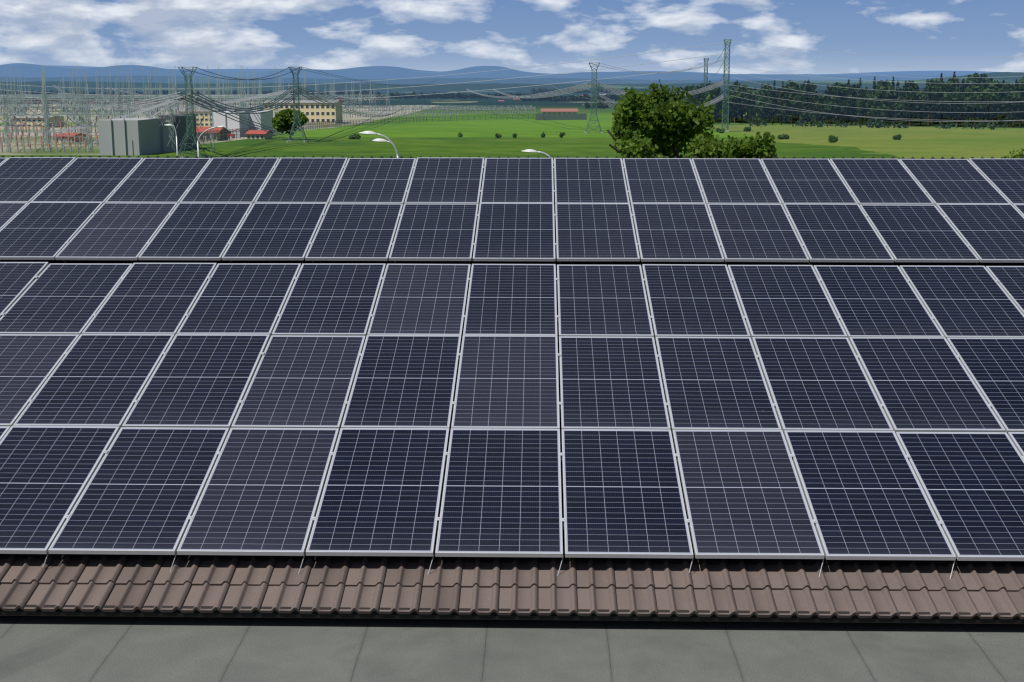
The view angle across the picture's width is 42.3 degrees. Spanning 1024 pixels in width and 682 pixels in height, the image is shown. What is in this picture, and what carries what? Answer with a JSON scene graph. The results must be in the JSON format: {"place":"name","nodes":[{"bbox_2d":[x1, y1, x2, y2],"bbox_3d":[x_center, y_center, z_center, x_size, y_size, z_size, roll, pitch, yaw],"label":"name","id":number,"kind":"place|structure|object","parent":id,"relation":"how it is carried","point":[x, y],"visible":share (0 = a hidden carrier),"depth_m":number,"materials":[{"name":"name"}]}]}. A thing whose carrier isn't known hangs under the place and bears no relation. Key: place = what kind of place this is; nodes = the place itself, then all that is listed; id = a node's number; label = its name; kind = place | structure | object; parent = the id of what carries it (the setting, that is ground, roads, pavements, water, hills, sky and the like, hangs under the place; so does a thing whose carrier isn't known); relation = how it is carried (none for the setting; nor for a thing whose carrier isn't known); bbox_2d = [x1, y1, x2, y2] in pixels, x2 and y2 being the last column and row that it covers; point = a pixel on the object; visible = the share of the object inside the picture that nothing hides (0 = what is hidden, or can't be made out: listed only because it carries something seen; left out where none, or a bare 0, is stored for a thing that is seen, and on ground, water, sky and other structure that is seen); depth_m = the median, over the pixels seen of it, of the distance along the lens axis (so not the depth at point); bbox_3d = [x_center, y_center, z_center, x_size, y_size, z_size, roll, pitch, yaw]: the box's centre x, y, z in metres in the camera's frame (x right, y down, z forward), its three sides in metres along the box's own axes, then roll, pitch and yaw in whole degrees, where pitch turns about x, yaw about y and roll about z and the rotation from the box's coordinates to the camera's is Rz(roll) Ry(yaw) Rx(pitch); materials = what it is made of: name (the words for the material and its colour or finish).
{"place":"outdoors","nodes":[
{"label":"outdoors","id":0,"kind":"place"},
{"bbox_2d":[0,85,533,145],"bbox_3d":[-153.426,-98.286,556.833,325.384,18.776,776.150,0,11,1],"label":"substation conductors","id":1,"kind":"object","parent":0,"point":[152,108],"visible":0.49,"depth_m":265.25,"materials":[{"name":"metal"}]},
{"bbox_2d":[0,76,907,83],"bbox_3d":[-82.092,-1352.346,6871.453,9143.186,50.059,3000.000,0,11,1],"label":"hill","id":2,"kind":"structure","parent":0,"point":[160,79],"depth_m":6113.93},
{"bbox_2d":[0,63,952,79],"bbox_3d":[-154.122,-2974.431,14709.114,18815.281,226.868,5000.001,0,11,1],"label":"hill","id":3,"kind":"structure","parent":0,"point":[26,70],"depth_m":13498.02,"materials":[{"name":"blue"}]},
{"bbox_2d":[0,90,1023,158],"bbox_3d":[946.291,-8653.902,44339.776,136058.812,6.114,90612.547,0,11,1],"label":"ground","id":4,"kind":"structure","parent":0,"point":[435,137],"depth_m":281.94,"materials":[{"name":"green plant"}]},
{"bbox_2d":[10,116,63,127],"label":"cream building","id":5,"kind":"structure","parent":4,"relation":"on","point":[37,118],"depth_m":394.01,"materials":[{"name":"paint"}]},
{"bbox_2d":[53,133,85,142],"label":"house","id":6,"kind":"structure","parent":4,"relation":"on","point":[70,137],"depth_m":243.80,"materials":[{"name":"beige paint"}]},
{"bbox_2d":[0,96,224,103],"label":"tree","id":7,"kind":"object","parent":4,"relation":"on","point":[93,101],"visible":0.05,"depth_m":926.44,"materials":[{"name":"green plant"}]},
{"bbox_2d":[98,118,165,155],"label":"industrial building","id":8,"kind":"structure","parent":4,"relation":"on","point":[117,136],"depth_m":184.86,"materials":[{"name":"grey metal"}]},
{"bbox_2d":[160,121,175,151],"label":"transformer box","id":9,"kind":"object","parent":4,"relation":"on","point":[165,133],"visible":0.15,"depth_m":196.25,"materials":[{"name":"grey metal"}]},
{"bbox_2d":[165,124,177,155],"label":"street lamp","id":10,"kind":"object","parent":4,"relation":"on","point":[176,137],"visible":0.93,"depth_m":114.33,"materials":[{"name":"silver metal"}]},
{"bbox_2d":[158,114,196,150],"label":"transformer box","id":11,"kind":"object","parent":4,"relation":"on","point":[181,129],"visible":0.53,"depth_m":205.41,"materials":[{"name":"grey metal"}]},
{"bbox_2d":[1,90,374,94],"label":"tree","id":12,"kind":"object","parent":4,"relation":"on","point":[164,92],"visible":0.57,"depth_m":1554.35,"materials":[{"name":"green plant"}]},
{"bbox_2d":[178,67,209,157],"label":"pylon","id":13,"kind":"object","parent":4,"relation":"on","point":[187,108],"visible":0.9,"depth_m":172.20,"materials":[{"name":"green metal"}]},
{"bbox_2d":[175,110,222,126],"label":"admin building wing","id":14,"kind":"structure","parent":4,"relation":"on","point":[206,122],"depth_m":340.78,"materials":[{"name":"beige paint"}]},
{"bbox_2d":[197,126,225,157],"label":"street lamp","id":15,"kind":"object","parent":4,"relation":"on","point":[202,134],"visible":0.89,"depth_m":111.30,"materials":[{"name":"silver metal"}]},
{"bbox_2d":[196,127,228,140],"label":"red house","id":16,"kind":"structure","parent":4,"relation":"on","point":[202,129],"depth_m":260.01,"materials":[{"name":"red tile"}]},
{"bbox_2d":[212,111,248,136],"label":"transformer box","id":17,"kind":"object","parent":4,"relation":"on","point":[222,120],"visible":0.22,"depth_m":284.82,"materials":[{"name":"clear metal"}]},
{"bbox_2d":[245,130,273,138],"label":"red house","id":18,"kind":"structure","parent":4,"relation":"on","point":[256,134],"depth_m":270.98,"materials":[{"name":"red tile"}]},
{"bbox_2d":[249,111,273,134],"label":"transformer box","id":19,"kind":"object","parent":4,"relation":"on","point":[265,119],"visible":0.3,"depth_m":295.87,"materials":[{"name":"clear metal"}]},
{"bbox_2d":[0,97,528,152],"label":"substation apparatus","id":20,"kind":"object","parent":4,"relation":"on","point":[54,133],"visible":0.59,"depth_m":293.11,"materials":[{"name":"metal"}]},
{"bbox_2d":[0,65,535,151],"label":"substation gantries","id":21,"kind":"object","parent":4,"relation":"on","point":[98,97],"visible":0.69,"depth_m":519.92,"materials":[{"name":"grey metal"}]},
{"bbox_2d":[271,109,307,139],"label":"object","id":22,"kind":"object","parent":4,"relation":"on","point":[282,120],"visible":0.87,"depth_m":265.62,"materials":[{"name":"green plant"}]},
{"bbox_2d":[286,67,308,141],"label":"pylon","id":23,"kind":"object","parent":4,"relation":"on","point":[298,101],"visible":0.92,"depth_m":250.78,"materials":[{"name":"green metal"}]},
{"bbox_2d":[262,100,342,123],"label":"admin building","id":24,"kind":"structure","parent":4,"relation":"on","point":[314,111],"depth_m":455.42,"materials":[{"name":"beige paint"}]},
{"bbox_2d":[132,114,534,154],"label":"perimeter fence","id":25,"kind":"object","parent":4,"relation":"on","point":[202,138],"visible":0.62,"depth_m":388.73,"materials":[{"name":"grey metal"}]},
{"bbox_2d":[349,133,360,138],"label":"shrub","id":26,"kind":"object","parent":4,"relation":"on","point":[355,136],"visible":1,"depth_m":272.78,"materials":[{"name":"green plant"}]},
{"bbox_2d":[359,131,398,157],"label":"street lamp","id":27,"kind":"object","parent":4,"relation":"on","point":[379,139],"visible":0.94,"depth_m":73.30,"materials":[{"name":"silver metal"}]},
{"bbox_2d":[339,91,535,98],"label":"tree","id":28,"kind":"object","parent":4,"relation":"on","point":[442,96],"visible":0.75,"depth_m":1230.76,"materials":[{"name":"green plant"}]},
{"bbox_2d":[522,149,550,157],"bbox_3d":[1.179,-5.043,60.138,1.495,7.274,0.400,0,11,1],"label":"street lamp","id":29,"kind":"object","parent":4,"relation":"on","point":[533,151],"visible":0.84,"depth_m":59.41,"materials":[{"name":"white metal"}]},
{"bbox_2d":[541,109,577,113],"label":"red hall","id":30,"kind":"structure","parent":4,"relation":"on","point":[559,111],"depth_m":604.43,"materials":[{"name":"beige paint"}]},
{"bbox_2d":[535,113,586,119],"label":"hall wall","id":31,"kind":"structure","parent":4,"relation":"on","point":[580,116],"depth_m":510.92,"materials":[{"name":"concrete"}]},
{"bbox_2d":[584,63,602,132],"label":"pylon","id":32,"kind":"object","parent":4,"relation":"on","point":[592,110],"visible":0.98,"depth_m":324.57,"materials":[{"name":"green metal"}]},
{"bbox_2d":[584,101,617,108],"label":"tree","id":33,"kind":"object","parent":4,"relation":"on","point":[599,105],"visible":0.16,"depth_m":773.37,"materials":[{"name":"green plant"}]},
{"bbox_2d":[520,93,684,101],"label":"tree","id":34,"kind":"object","parent":4,"relation":"on","point":[584,97],"visible":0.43,"depth_m":1018.36,"materials":[{"name":"green plant"}]},
{"bbox_2d":[619,134,668,157],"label":"bush","id":35,"kind":"object","parent":4,"relation":"on","point":[637,146],"visible":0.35,"depth_m":76.49,"materials":[{"name":"green plant"}]},
{"bbox_2d":[607,79,721,157],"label":"tree","id":36,"kind":"object","parent":4,"relation":"on","point":[666,120],"visible":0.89,"depth_m":89.86,"materials":[{"name":"green plant"}]},
{"bbox_2d":[703,58,708,87],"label":"transmission tower","id":37,"kind":"structure","parent":4,"relation":"on","point":[705,66],"depth_m":486.84,"materials":[{"name":"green metal"}]},
{"bbox_2d":[0,40,1023,121],"bbox_3d":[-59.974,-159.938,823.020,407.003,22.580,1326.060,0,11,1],"label":"power lines","id":38,"kind":"object","parent":37,"relation":"on","point":[238,111],"visible":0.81,"depth_m":325.85,"materials":[{"name":"metal"}]},
{"bbox_2d":[683,134,729,157],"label":"bush","id":39,"kind":"object","parent":4,"relation":"on","point":[698,146],"visible":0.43,"depth_m":82.41,"materials":[{"name":"green plant"}]},
{"bbox_2d":[715,128,724,132],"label":"shrub","id":40,"kind":"object","parent":4,"relation":"on","point":[719,130],"visible":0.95,"depth_m":323.06,"materials":[{"name":"green plant"}]},
{"bbox_2d":[721,39,731,131],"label":"transmission tower","id":41,"kind":"structure","parent":4,"relation":"on","point":[727,97],"depth_m":336.04,"materials":[{"name":"green metal"}]},
{"bbox_2d":[530,87,923,93],"bbox_3d":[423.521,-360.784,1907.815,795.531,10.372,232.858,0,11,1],"label":"tree","id":42,"kind":"object","parent":4,"relation":"on","point":[543,90],"visible":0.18,"depth_m":1879.46,"materials":[{"name":"green plant"}]},
{"bbox_2d":[743,126,750,131],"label":"shrub","id":43,"kind":"object","parent":4,"relation":"on","point":[746,128],"visible":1,"depth_m":338.48,"materials":[{"name":"green plant"}]},
{"bbox_2d":[721,126,777,157],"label":"bush","id":44,"kind":"object","parent":4,"relation":"on","point":[739,148],"visible":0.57,"depth_m":79.04,"materials":[{"name":"green plant"}]},
{"bbox_2d":[777,133,789,138],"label":"shrub","id":45,"kind":"object","parent":4,"relation":"on","point":[784,136],"visible":1,"depth_m":271.11,"materials":[{"name":"green plant"}]},
{"bbox_2d":[828,135,837,142],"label":"shrub","id":46,"kind":"object","parent":4,"relation":"on","point":[832,139],"visible":0.98,"depth_m":245.58,"materials":[{"name":"green plant"}]},
{"bbox_2d":[892,134,901,139],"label":"shrub","id":47,"kind":"object","parent":4,"relation":"on","point":[897,137],"visible":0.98,"depth_m":270.36,"materials":[{"name":"green plant"}]},
{"bbox_2d":[1004,149,1023,158],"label":"bush","id":48,"kind":"object","parent":4,"relation":"on","point":[1019,155],"visible":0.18,"depth_m":118.75,"materials":[{"name":"green plant"}]},
{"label":"house walls","id":49,"kind":"object","parent":4,"relation":"on","visible":0},
{"bbox_2d":[0,616,1023,681],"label":"pavement","id":50,"kind":"structure","parent":49,"relation":"on","point":[112,649],"depth_m":9.64,"materials":[{"name":"concrete"}]},
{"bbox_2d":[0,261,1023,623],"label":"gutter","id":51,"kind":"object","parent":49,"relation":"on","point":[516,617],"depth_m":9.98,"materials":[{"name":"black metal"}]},
{"bbox_2d":[0,156,1023,619],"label":"roof tiles","id":52,"kind":"object","parent":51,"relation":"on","point":[536,584],"visible":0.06,"depth_m":10.29,"materials":[{"name":"brown tile"}]},
{"bbox_2d":[162,202,824,554],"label":"solar panels","id":53,"kind":"object","parent":52,"relation":"on","point":[462,334],"visible":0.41,"depth_m":16.27,"materials":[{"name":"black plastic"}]},
{"bbox_2d":[43,170,954,578],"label":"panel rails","id":54,"kind":"object","parent":52,"relation":"on","point":[559,410],"visible":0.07,"depth_m":11.80,"materials":[{"name":"metal"}]},
{"bbox_2d":[0,157,1023,560],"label":"solar panels","id":55,"kind":"object","parent":54,"relation":"on","point":[124,395],"visible":1,"depth_m":13.53,"materials":[{"name":"glass"}]},
{"bbox_2d":[0,72,1023,89],"bbox_3d":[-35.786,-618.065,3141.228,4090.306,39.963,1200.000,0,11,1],"label":"hill","id":56,"kind":"structure","parent":0,"point":[995,76],"depth_m":2809.79,"materials":[{"name":"green plant"}]},
{"bbox_2d":[0,0,1023,73],"label":"sky","id":57,"kind":"structure","parent":0,"point":[427,35],"materials":[{"name":"blue"}]},
{"bbox_2d":[46,65,991,75],"bbox_3d":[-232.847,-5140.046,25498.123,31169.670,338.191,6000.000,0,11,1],"label":"hill","id":58,"kind":"structure","parent":0,"point":[924,73],"depth_m":24875.29,"materials":[{"name":"green plant"}]},
{"bbox_2d":[714,112,1023,127],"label":"forest floor","id":59,"kind":"structure","parent":0,"point":[923,122],"depth_m":452.36,"materials":[{"name":"green plant"}]},
{"bbox_2d":[684,71,1023,128],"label":"forest","id":60,"kind":"object","parent":59,"relation":"on","point":[930,99],"visible":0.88,"depth_m":434.14,"materials":[{"name":"green plant"}]}
]}

